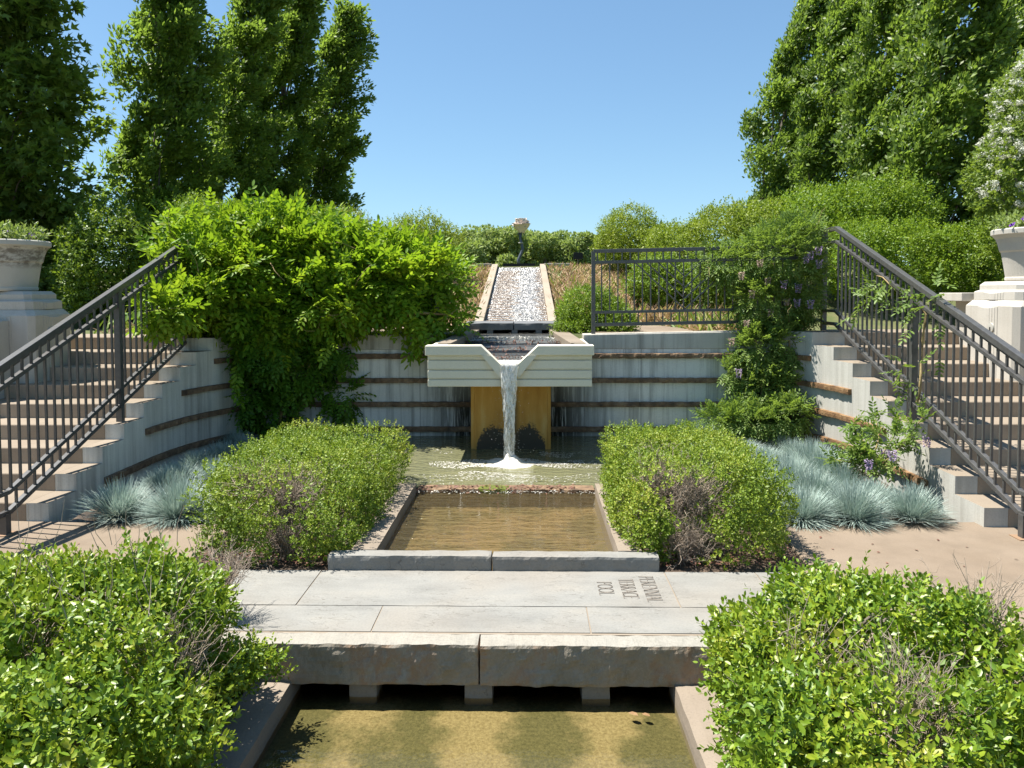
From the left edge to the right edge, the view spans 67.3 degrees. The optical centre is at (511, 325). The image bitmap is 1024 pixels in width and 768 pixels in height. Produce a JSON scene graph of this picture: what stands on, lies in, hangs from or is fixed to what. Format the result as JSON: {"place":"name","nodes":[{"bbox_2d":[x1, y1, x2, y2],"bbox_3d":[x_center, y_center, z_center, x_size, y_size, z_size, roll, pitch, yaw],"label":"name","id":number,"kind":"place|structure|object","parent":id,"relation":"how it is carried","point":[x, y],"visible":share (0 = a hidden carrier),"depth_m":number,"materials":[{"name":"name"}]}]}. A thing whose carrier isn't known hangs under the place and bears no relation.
{"place":"outdoors","nodes":[
{"label":"outdoors","id":0,"kind":"place"},
{"bbox_2d":[258,683,693,767],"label":"pool floor","id":1,"kind":"structure","parent":0,"point":[400,726],"depth_m":3.34,"materials":[{"name":"beige stone"}]},
{"bbox_2d":[202,681,301,767],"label":"pool wall","id":2,"kind":"structure","parent":1,"relation":"on","point":[262,718],"depth_m":3.23,"materials":[{"name":"concrete"}]},
{"bbox_2d":[668,684,738,767],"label":"pool wall","id":3,"kind":"structure","parent":1,"relation":"on","point":[691,704],"depth_m":3.22,"materials":[{"name":"concrete"}]},
{"bbox_2d":[3,438,963,767],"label":"soil","id":4,"kind":"structure","parent":0,"point":[689,566],"depth_m":4.72,"materials":[{"name":"brown soil"}]},
{"bbox_2d":[69,473,157,526],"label":"fescue tuft","id":5,"kind":"object","parent":4,"relation":"on","point":[117,505],"visible":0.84,"depth_m":5.45,"materials":[{"name":"green plant"}]},
{"bbox_2d":[0,496,298,767],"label":"loose bush","id":6,"kind":"object","parent":4,"relation":"on","point":[156,686],"visible":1,"depth_m":2.73,"materials":[{"name":"green plant"}]},
{"bbox_2d":[26,335,292,523],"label":"retaining wall","id":7,"kind":"structure","parent":4,"relation":"on","point":[184,404],"depth_m":7.10,"materials":[{"name":"concrete"}]},
{"bbox_2d":[0,241,209,536],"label":"stair railing","id":8,"kind":"object","parent":7,"relation":"on","point":[116,310],"visible":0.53,"depth_m":5.99,"materials":[{"name":"black metal"}]},
{"bbox_2d":[135,462,184,494],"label":"fescue tuft","id":9,"kind":"object","parent":4,"relation":"on","point":[160,475],"visible":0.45,"depth_m":6.11,"materials":[{"name":"green plant"}]},
{"bbox_2d":[131,469,220,529],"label":"fescue tuft","id":10,"kind":"object","parent":4,"relation":"on","point":[169,506],"visible":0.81,"depth_m":5.42,"materials":[{"name":"green plant"}]},
{"bbox_2d":[138,458,213,495],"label":"fescue tuft","id":11,"kind":"object","parent":4,"relation":"on","point":[183,469],"visible":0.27,"depth_m":6.34,"materials":[{"name":"green plant"}]},
{"bbox_2d":[169,446,225,470],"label":"fescue tuft","id":12,"kind":"object","parent":4,"relation":"on","point":[195,457],"visible":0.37,"depth_m":6.93,"materials":[{"name":"teal plant"}]},
{"bbox_2d":[190,454,230,481],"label":"fescue tuft","id":13,"kind":"object","parent":4,"relation":"on","point":[205,473],"visible":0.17,"depth_m":6.53,"materials":[{"name":"green plant"}]},
{"bbox_2d":[200,439,245,462],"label":"fescue tuft","id":14,"kind":"object","parent":4,"relation":"on","point":[221,449],"visible":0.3,"depth_m":7.22,"materials":[{"name":"teal plant"}]},
{"bbox_2d":[201,532,258,590],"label":"dead shrub","id":15,"kind":"object","parent":4,"relation":"on","point":[233,575],"visible":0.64,"depth_m":3.77,"materials":[{"name":"brown plant"}]},
{"bbox_2d":[216,426,249,447],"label":"fescue tuft","id":16,"kind":"object","parent":4,"relation":"on","point":[230,437],"visible":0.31,"depth_m":7.85,"materials":[{"name":"teal plant"}]},
{"bbox_2d":[229,431,262,451],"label":"fescue tuft","id":17,"kind":"object","parent":4,"relation":"on","point":[246,440],"visible":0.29,"depth_m":7.64,"materials":[{"name":"teal plant"}]},
{"bbox_2d":[176,416,416,571],"bbox_3d":[-1.438,1.115,5.543,1.268,0.790,2.318,0,2,1],"label":"clipped bush","id":18,"kind":"object","parent":4,"relation":"on","point":[250,483],"visible":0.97,"depth_m":4.87,"materials":[{"name":"green plant"}]},
{"bbox_2d":[6,534,964,566],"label":"leaf litter","id":19,"kind":"object","parent":4,"relation":"on","point":[731,552],"visible":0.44,"depth_m":4.59,"materials":[{"name":"brown plant"}]},
{"bbox_2d":[328,550,658,571],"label":"stone curb","id":20,"kind":"structure","parent":4,"relation":"on","point":[451,560],"depth_m":4.44,"materials":[{"name":"grey stone"}]},
{"bbox_2d":[596,416,800,570],"bbox_3d":[1.223,1.162,5.463,1.258,0.903,2.238,0,2,1],"label":"clipped bush","id":21,"kind":"object","parent":4,"relation":"on","point":[681,498],"visible":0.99,"depth_m":4.77,"materials":[{"name":"green plant"}]},
{"bbox_2d":[684,420,715,443],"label":"fescue tuft","id":22,"kind":"object","parent":4,"relation":"on","point":[703,427],"visible":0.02,"depth_m":7.85,"materials":[{"name":"green plant"}]},
{"bbox_2d":[733,438,764,453],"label":"fescue tuft","id":23,"kind":"object","parent":4,"relation":"on","point":[750,444],"visible":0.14,"depth_m":7.48,"materials":[{"name":"teal plant"}]},
{"bbox_2d":[751,449,782,474],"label":"fescue tuft","id":24,"kind":"object","parent":4,"relation":"on","point":[764,457],"visible":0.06,"depth_m":6.73,"materials":[{"name":"teal plant"}]},
{"bbox_2d":[751,443,785,459],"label":"fescue tuft","id":25,"kind":"object","parent":4,"relation":"on","point":[769,449],"visible":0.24,"depth_m":7.21,"materials":[{"name":"teal plant"}]},
{"bbox_2d":[761,433,797,450],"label":"fescue tuft","id":26,"kind":"object","parent":4,"relation":"on","point":[772,444],"visible":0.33,"depth_m":7.69,"materials":[{"name":"teal plant"}]},
{"bbox_2d":[760,446,817,476],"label":"fescue tuft","id":27,"kind":"object","parent":4,"relation":"on","point":[786,454],"visible":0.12,"depth_m":6.55,"materials":[{"name":"teal plant"}]},
{"bbox_2d":[773,436,808,456],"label":"fescue tuft","id":28,"kind":"object","parent":4,"relation":"on","point":[792,444],"visible":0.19,"depth_m":7.36,"materials":[{"name":"teal plant"}]},
{"bbox_2d":[759,452,826,492],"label":"fescue tuft","id":29,"kind":"object","parent":4,"relation":"on","point":[792,465],"visible":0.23,"depth_m":6.06,"materials":[{"name":"green plant"}]},
{"bbox_2d":[788,436,827,458],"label":"fescue tuft","id":30,"kind":"object","parent":4,"relation":"on","point":[826,448],"visible":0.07,"depth_m":7.03,"materials":[{"name":"teal plant"}]},
{"bbox_2d":[767,480,849,532],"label":"fescue tuft","id":31,"kind":"object","parent":4,"relation":"on","point":[807,514],"visible":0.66,"depth_m":5.32,"materials":[{"name":"teal plant"}]},
{"bbox_2d":[784,437,840,466],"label":"fescue tuft","id":32,"kind":"object","parent":4,"relation":"on","point":[812,448],"visible":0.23,"depth_m":6.72,"materials":[{"name":"teal plant"}]},
{"bbox_2d":[784,460,849,502],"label":"fescue tuft","id":33,"kind":"object","parent":4,"relation":"on","point":[819,481],"visible":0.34,"depth_m":5.74,"materials":[{"name":"green plant"}]},
{"bbox_2d":[793,447,861,479],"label":"fescue tuft","id":34,"kind":"object","parent":4,"relation":"on","point":[814,461],"visible":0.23,"depth_m":6.42,"materials":[{"name":"green plant"}]},
{"bbox_2d":[816,458,883,492],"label":"fescue tuft","id":35,"kind":"object","parent":4,"relation":"on","point":[846,473],"visible":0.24,"depth_m":6.00,"materials":[{"name":"green plant"}]},
{"bbox_2d":[692,550,1023,767],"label":"loose bush","id":36,"kind":"object","parent":4,"relation":"on","point":[792,686],"visible":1,"depth_m":2.64,"materials":[{"name":"green plant"}]},
{"bbox_2d":[812,472,907,533],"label":"fescue tuft","id":37,"kind":"object","parent":4,"relation":"on","point":[859,505],"visible":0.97,"depth_m":5.31,"materials":[{"name":"green plant"}]},
{"bbox_2d":[841,475,899,511],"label":"fescue tuft","id":38,"kind":"object","parent":4,"relation":"on","point":[879,485],"visible":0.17,"depth_m":5.71,"materials":[{"name":"green plant"}]},
{"bbox_2d":[816,394,936,486],"bbox_3d":[2.889,0.883,6.063,0.668,0.750,0.801,-2,3,-39],"label":"young wisteria","id":39,"kind":"object","parent":4,"relation":"on","point":[864,453],"visible":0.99,"depth_m":6.00,"materials":[{"name":"green plant"}]},
{"bbox_2d":[747,330,1007,526],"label":"retaining wall","id":40,"kind":"structure","parent":4,"relation":"on","point":[841,385],"depth_m":7.13,"materials":[{"name":"grey concrete"}]},
{"bbox_2d":[820,226,1023,540],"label":"stair railing","id":41,"kind":"object","parent":40,"relation":"on","point":[1007,350],"visible":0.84,"depth_m":6.01,"materials":[{"name":"black metal"}]},
{"bbox_2d":[684,205,838,446],"bbox_3d":[2.671,-0.005,8.223,1.685,2.569,1.433,0,2,1],"label":"wisteria vine","id":42,"kind":"object","parent":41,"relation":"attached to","point":[768,413],"visible":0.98,"depth_m":8.07,"materials":[{"name":"green plant"}]},
{"bbox_2d":[836,263,956,447],"bbox_3d":[3.263,0.196,6.633,0.472,1.430,1.734,0,2,1],"label":"twining vine","id":43,"kind":"object","parent":41,"relation":"attached to","point":[880,300],"visible":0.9,"depth_m":6.37,"materials":[{"name":"green plant"}]},
{"bbox_2d":[874,478,960,528],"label":"fescue tuft","id":44,"kind":"object","parent":4,"relation":"on","point":[913,506],"visible":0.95,"depth_m":5.33,"materials":[{"name":"green plant"}]},
{"bbox_2d":[1,0,987,267],"label":"sky","id":45,"kind":"structure","parent":0,"point":[554,115],"materials":[{"name":"blue"}]},
{"bbox_2d":[394,505,606,559],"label":"pool floor","id":46,"kind":"structure","parent":0,"point":[470,536],"depth_m":5.52,"materials":[{"name":"beige stone"}]},
{"bbox_2d":[351,483,416,549],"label":"pool wall","id":47,"kind":"structure","parent":46,"relation":"on","point":[380,535],"depth_m":5.21,"materials":[{"name":"stone"}]},
{"bbox_2d":[416,483,594,506],"bbox_3d":[-0.052,1.457,6.169,1.449,0.380,0.218,0,2,1],"label":"pool weir","id":48,"kind":"object","parent":46,"relation":"on","point":[446,492],"visible":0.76,"depth_m":6.12,"materials":[{"name":"stone"}]},
{"bbox_2d":[595,483,641,551],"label":"pool wall","id":49,"kind":"structure","parent":46,"relation":"on","point":[616,543],"depth_m":5.03,"materials":[{"name":"stone"}]},
{"bbox_2d":[387,492,613,551],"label":"pool water","id":50,"kind":"structure","parent":0,"point":[509,518],"depth_m":5.31,"materials":[{"name":"liquid"}]},
{"bbox_2d":[292,488,723,523],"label":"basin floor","id":51,"kind":"structure","parent":0,"point":[594,503],"depth_m":6.31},
{"bbox_2d":[471,387,550,448],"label":"stone pillar","id":52,"kind":"structure","parent":51,"relation":"on","point":[533,419],"depth_m":7.70,"materials":[{"name":"yellow stone"}]},
{"bbox_2d":[301,436,717,487],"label":"basin water","id":53,"kind":"structure","parent":0,"point":[426,454],"depth_m":7.10,"materials":[{"name":"beige liquid"}]},
{"bbox_2d":[0,521,1023,765],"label":"path","id":54,"kind":"structure","parent":0,"point":[976,545],"depth_m":4.87,"materials":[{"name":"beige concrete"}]},
{"bbox_2d":[114,570,859,724],"bbox_3d":[-0.130,1.733,3.978,3.453,0.604,0.936,0,2,1],"label":"stone footbridge","id":55,"kind":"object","parent":54,"relation":"on","point":[366,635],"visible":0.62,"depth_m":3.70,"materials":[{"name":"grey"}]},
{"bbox_2d":[57,265,998,767],"bbox_3d":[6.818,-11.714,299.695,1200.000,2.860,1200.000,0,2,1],"label":"ground","id":56,"kind":"structure","parent":0,"point":[831,317],"depth_m":10.98,"materials":[{"name":"brown soil"}]},
{"bbox_2d":[0,291,70,398],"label":"stone pedestal","id":57,"kind":"object","parent":56,"relation":"on","point":[26,317],"visible":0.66,"depth_m":7.26,"materials":[{"name":"stone"}]},
{"bbox_2d":[0,238,51,290],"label":"stone urn","id":58,"kind":"object","parent":57,"relation":"on","point":[21,261],"visible":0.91,"depth_m":7.34,"materials":[{"name":"stone"}]},
{"bbox_2d":[0,219,52,240],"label":"petunia plant","id":59,"kind":"object","parent":58,"relation":"in","point":[8,230],"visible":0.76,"depth_m":7.40,"materials":[{"name":"green plant"}]},
{"bbox_2d":[18,194,99,296],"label":"dark hedge","id":60,"kind":"object","parent":56,"relation":"on","point":[52,237],"visible":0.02,"depth_m":12.04,"materials":[{"name":"green plant"}]},
{"bbox_2d":[0,0,120,305],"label":"sweetgum tree","id":61,"kind":"object","parent":56,"relation":"on","point":[38,80],"visible":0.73,"depth_m":11.40,"materials":[{"name":"green plant"}]},
{"bbox_2d":[0,334,178,520],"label":"stone staircase","id":62,"kind":"structure","parent":56,"relation":"on","point":[47,486],"depth_m":6.79,"materials":[{"name":"stone"}]},
{"bbox_2d":[43,188,175,328],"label":"round shrub","id":63,"kind":"object","parent":56,"relation":"on","point":[94,276],"visible":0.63,"depth_m":10.29,"materials":[{"name":"green plant"}]},
{"bbox_2d":[82,0,246,239],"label":"hornbeam tree","id":64,"kind":"object","parent":56,"relation":"on","point":[169,34],"visible":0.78,"depth_m":14.00,"materials":[{"name":"green plant"}]},
{"bbox_2d":[132,187,256,267],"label":"leafy shrub","id":65,"kind":"object","parent":56,"relation":"on","point":[187,200],"visible":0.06,"depth_m":11.30,"materials":[{"name":"green plant"}]},
{"bbox_2d":[192,0,296,206],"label":"hornbeam tree","id":66,"kind":"object","parent":56,"relation":"on","point":[256,28],"visible":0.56,"depth_m":16.04,"materials":[{"name":"green plant"}]},
{"bbox_2d":[234,0,338,205],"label":"hornbeam tree","id":67,"kind":"object","parent":56,"relation":"on","point":[298,58],"visible":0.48,"depth_m":17.75,"materials":[{"name":"green plant"}]},
{"bbox_2d":[284,0,379,213],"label":"hornbeam tree","id":68,"kind":"object","parent":56,"relation":"on","point":[344,46],"visible":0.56,"depth_m":19.14,"materials":[{"name":"green plant"}]},
{"bbox_2d":[300,200,374,239],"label":"yellow shrub","id":69,"kind":"object","parent":56,"relation":"on","point":[343,207],"visible":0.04,"depth_m":13.13,"materials":[{"name":"green plant"}]},
{"bbox_2d":[379,205,472,274],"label":"yellow dome shrub","id":70,"kind":"object","parent":56,"relation":"on","point":[436,225],"visible":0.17,"depth_m":13.27,"materials":[{"name":"green plant"}]},
{"bbox_2d":[93,305,816,333],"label":"terrace plants","id":71,"kind":"object","parent":56,"relation":"on","point":[692,328],"visible":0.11,"depth_m":8.85,"materials":[{"name":"green plant"}]},
{"bbox_2d":[425,330,593,386],"bbox_3d":[0.005,0.305,8.364,1.564,0.430,2.524,0,2,1],"label":"fountain bowl","id":72,"kind":"object","parent":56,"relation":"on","point":[455,361],"visible":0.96,"depth_m":7.15,"materials":[{"name":"stone"}]},
{"bbox_2d":[414,360,602,484],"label":"waterfall","id":73,"kind":"structure","parent":72,"relation":"attached to","point":[509,461],"depth_m":7.07,"materials":[{"name":"liquid"}]},
{"bbox_2d":[484,345,535,346],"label":"cascade water","id":74,"kind":"structure","parent":72,"relation":"on","point":[514,345],"depth_m":8.11,"materials":[{"name":"white liquid"}]},
{"bbox_2d":[464,321,557,335],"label":"slate slab","id":75,"kind":"structure","parent":72,"relation":"on","point":[490,327],"depth_m":9.22,"materials":[{"name":"grey stone"}]},
{"bbox_2d":[475,332,553,335],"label":"cascade water","id":76,"kind":"structure","parent":72,"relation":"on","point":[498,334],"depth_m":9.04,"materials":[{"name":"white liquid"}]},
{"bbox_2d":[469,338,559,340],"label":"cascade water","id":77,"kind":"structure","parent":72,"relation":"on","point":[545,339],"depth_m":8.51,"materials":[{"name":"white liquid"}]},
{"bbox_2d":[475,264,555,333],"bbox_3d":[0.104,-0.476,12.753,1.142,1.282,5.679,0,2,1],"label":"water chute","id":78,"kind":"object","parent":56,"relation":"on","point":[520,294],"visible":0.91,"depth_m":12.12,"materials":[{"name":"gravel"}]},
{"bbox_2d":[503,263,534,266],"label":"stone block","id":79,"kind":"structure","parent":56,"relation":"on","point":[516,264],"depth_m":15.71,"materials":[{"name":"black"}]},
{"bbox_2d":[292,330,746,437],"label":"retaining wall","id":80,"kind":"structure","parent":56,"relation":"on","point":[660,378],"depth_m":8.38,"materials":[{"name":"concrete"}]},
{"bbox_2d":[211,250,438,326],"bbox_3d":[-2.067,-0.359,8.512,2.522,0.925,0.042,0,2,1],"label":"guard railing","id":81,"kind":"object","parent":80,"relation":"on","point":[354,263],"visible":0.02,"depth_m":8.47,"materials":[{"name":"black metal"}]},
{"bbox_2d":[108,180,489,442],"bbox_3d":[-2.199,-0.095,8.333,3.772,2.990,2.259,-1,3,-24],"label":"wisteria vine","id":82,"kind":"object","parent":81,"relation":"attached to","point":[253,288],"visible":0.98,"depth_m":8.00,"materials":[{"name":"green plant"}]},
{"bbox_2d":[591,244,820,333],"bbox_3d":[2.142,-0.391,8.415,2.542,0.968,0.042,0,2,1],"label":"guard railing","id":83,"kind":"object","parent":80,"relation":"on","point":[621,261],"visible":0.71,"depth_m":8.41,"materials":[{"name":"black metal"}]},
{"bbox_2d":[512,218,529,262],"bbox_3d":[0.216,-1.932,17.939,0.459,1.142,0.522,0,2,1],"label":"flower sculpture","id":84,"kind":"object","parent":56,"relation":"on","point":[521,225],"visible":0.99,"depth_m":17.83,"materials":[{"name":"beige stone"}]},
{"bbox_2d":[443,222,632,266],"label":"hedge","id":85,"kind":"object","parent":56,"relation":"on","point":[500,246],"depth_m":44.61,"materials":[{"name":"green plant"}]},
{"bbox_2d":[544,263,569,274],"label":"wall","id":86,"kind":"structure","parent":56,"relation":"on","point":[557,264],"depth_m":15.45,"materials":[{"name":"concrete"}]},
{"bbox_2d":[573,253,582,265],"bbox_3d":[1.318,-1.197,15.350,0.190,0.497,0.045,0,2,1],"label":"garden sign","id":87,"kind":"object","parent":56,"relation":"on","point":[578,256],"visible":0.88,"depth_m":15.32,"materials":[{"name":"black metal"}]},
{"bbox_2d":[433,261,781,333],"bbox_3d":[0.421,-0.411,13.032,7.076,1.564,5.906,0,2,1],"label":"dry foliage","id":88,"kind":"object","parent":56,"relation":"on","point":[565,272],"visible":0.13,"depth_m":13.02,"materials":[{"name":"brown plant"}]},
{"bbox_2d":[588,198,694,271],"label":"yellow dome shrub","id":89,"kind":"object","parent":56,"relation":"on","point":[609,235],"visible":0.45,"depth_m":14.44,"materials":[{"name":"green plant"}]},
{"bbox_2d":[619,233,792,309],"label":"dark shrub","id":90,"kind":"object","parent":56,"relation":"on","point":[654,285],"visible":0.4,"depth_m":11.19,"materials":[{"name":"green plant"}]},
{"bbox_2d":[631,194,810,283],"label":"hedge","id":91,"kind":"object","parent":56,"relation":"on","point":[697,228],"visible":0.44,"depth_m":12.57,"materials":[{"name":"green plant"}]},
{"bbox_2d":[731,0,833,239],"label":"hornbeam tree","id":92,"kind":"object","parent":56,"relation":"on","point":[782,91],"visible":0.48,"depth_m":18.75,"materials":[{"name":"green plant"}]},
{"bbox_2d":[784,0,882,202],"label":"hornbeam tree","id":93,"kind":"object","parent":56,"relation":"on","point":[815,160],"visible":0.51,"depth_m":17.26,"materials":[{"name":"green plant"}]},
{"bbox_2d":[747,167,948,284],"bbox_3d":[5.454,-1.488,12.936,3.375,2.273,2.270,-1,3,-18],"label":"bright shrub","id":94,"kind":"object","parent":56,"relation":"on","point":[869,196],"visible":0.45,"depth_m":12.34,"materials":[{"name":"green plant"}]},
{"bbox_2d":[825,0,944,265],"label":"hornbeam tree","id":95,"kind":"object","parent":56,"relation":"on","point":[863,152],"visible":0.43,"depth_m":15.66,"materials":[{"name":"green plant"}]},
{"bbox_2d":[810,211,1003,312],"bbox_3d":[5.607,-0.861,11.039,2.879,1.700,1.736,1,3,33],"label":"clipped hedge","id":96,"kind":"object","parent":56,"relation":"on","point":[937,253],"visible":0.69,"depth_m":10.68,"materials":[{"name":"green plant"}]},
{"bbox_2d":[827,329,1023,526],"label":"stone staircase","id":97,"kind":"structure","parent":56,"relation":"on","point":[985,489],"depth_m":6.59,"materials":[{"name":"stone"}]},
{"bbox_2d":[873,0,1023,276],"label":"hornbeam tree","id":98,"kind":"object","parent":56,"relation":"on","point":[949,107],"visible":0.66,"depth_m":13.50,"materials":[{"name":"green plant"}]},
{"bbox_2d":[939,281,1023,395],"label":"stone pedestal","id":99,"kind":"object","parent":56,"relation":"on","point":[996,308],"visible":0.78,"depth_m":7.18,"materials":[{"name":"stone"}]},
{"bbox_2d":[990,227,1023,280],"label":"stone urn","id":100,"kind":"object","parent":99,"relation":"on","point":[1010,242],"visible":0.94,"depth_m":7.14,"materials":[{"name":"stone"}]},
{"bbox_2d":[988,208,1023,228],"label":"petunia plant","id":101,"kind":"object","parent":100,"relation":"in","point":[1010,222],"visible":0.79,"depth_m":7.22,"materials":[{"name":"green plant"}]},
{"bbox_2d":[947,213,1017,292],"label":"clipped hedge","id":102,"kind":"object","parent":56,"relation":"on","point":[981,256],"visible":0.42,"depth_m":10.12,"materials":[{"name":"green plant"}]},
{"bbox_2d":[952,0,1023,265],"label":"hornbeam tree","id":103,"kind":"object","parent":56,"relation":"on","point":[1015,51],"visible":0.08,"depth_m":14.66,"materials":[{"name":"green plant"}]},
{"bbox_2d":[955,46,1023,234],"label":"viburnum shrub","id":104,"kind":"object","parent":56,"relation":"on","point":[988,192],"visible":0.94,"depth_m":9.27,"materials":[{"name":"green plant"}]},
{"bbox_2d":[371,325,691,333],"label":"terrace path","id":105,"kind":"structure","parent":0,"point":[654,328],"depth_m":9.27,"materials":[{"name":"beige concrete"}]},
{"bbox_2d":[549,281,641,336],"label":"box shrub","id":106,"kind":"object","parent":105,"relation":"on","point":[578,315],"visible":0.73,"depth_m":8.92,"materials":[{"name":"green plant"}]}
]}

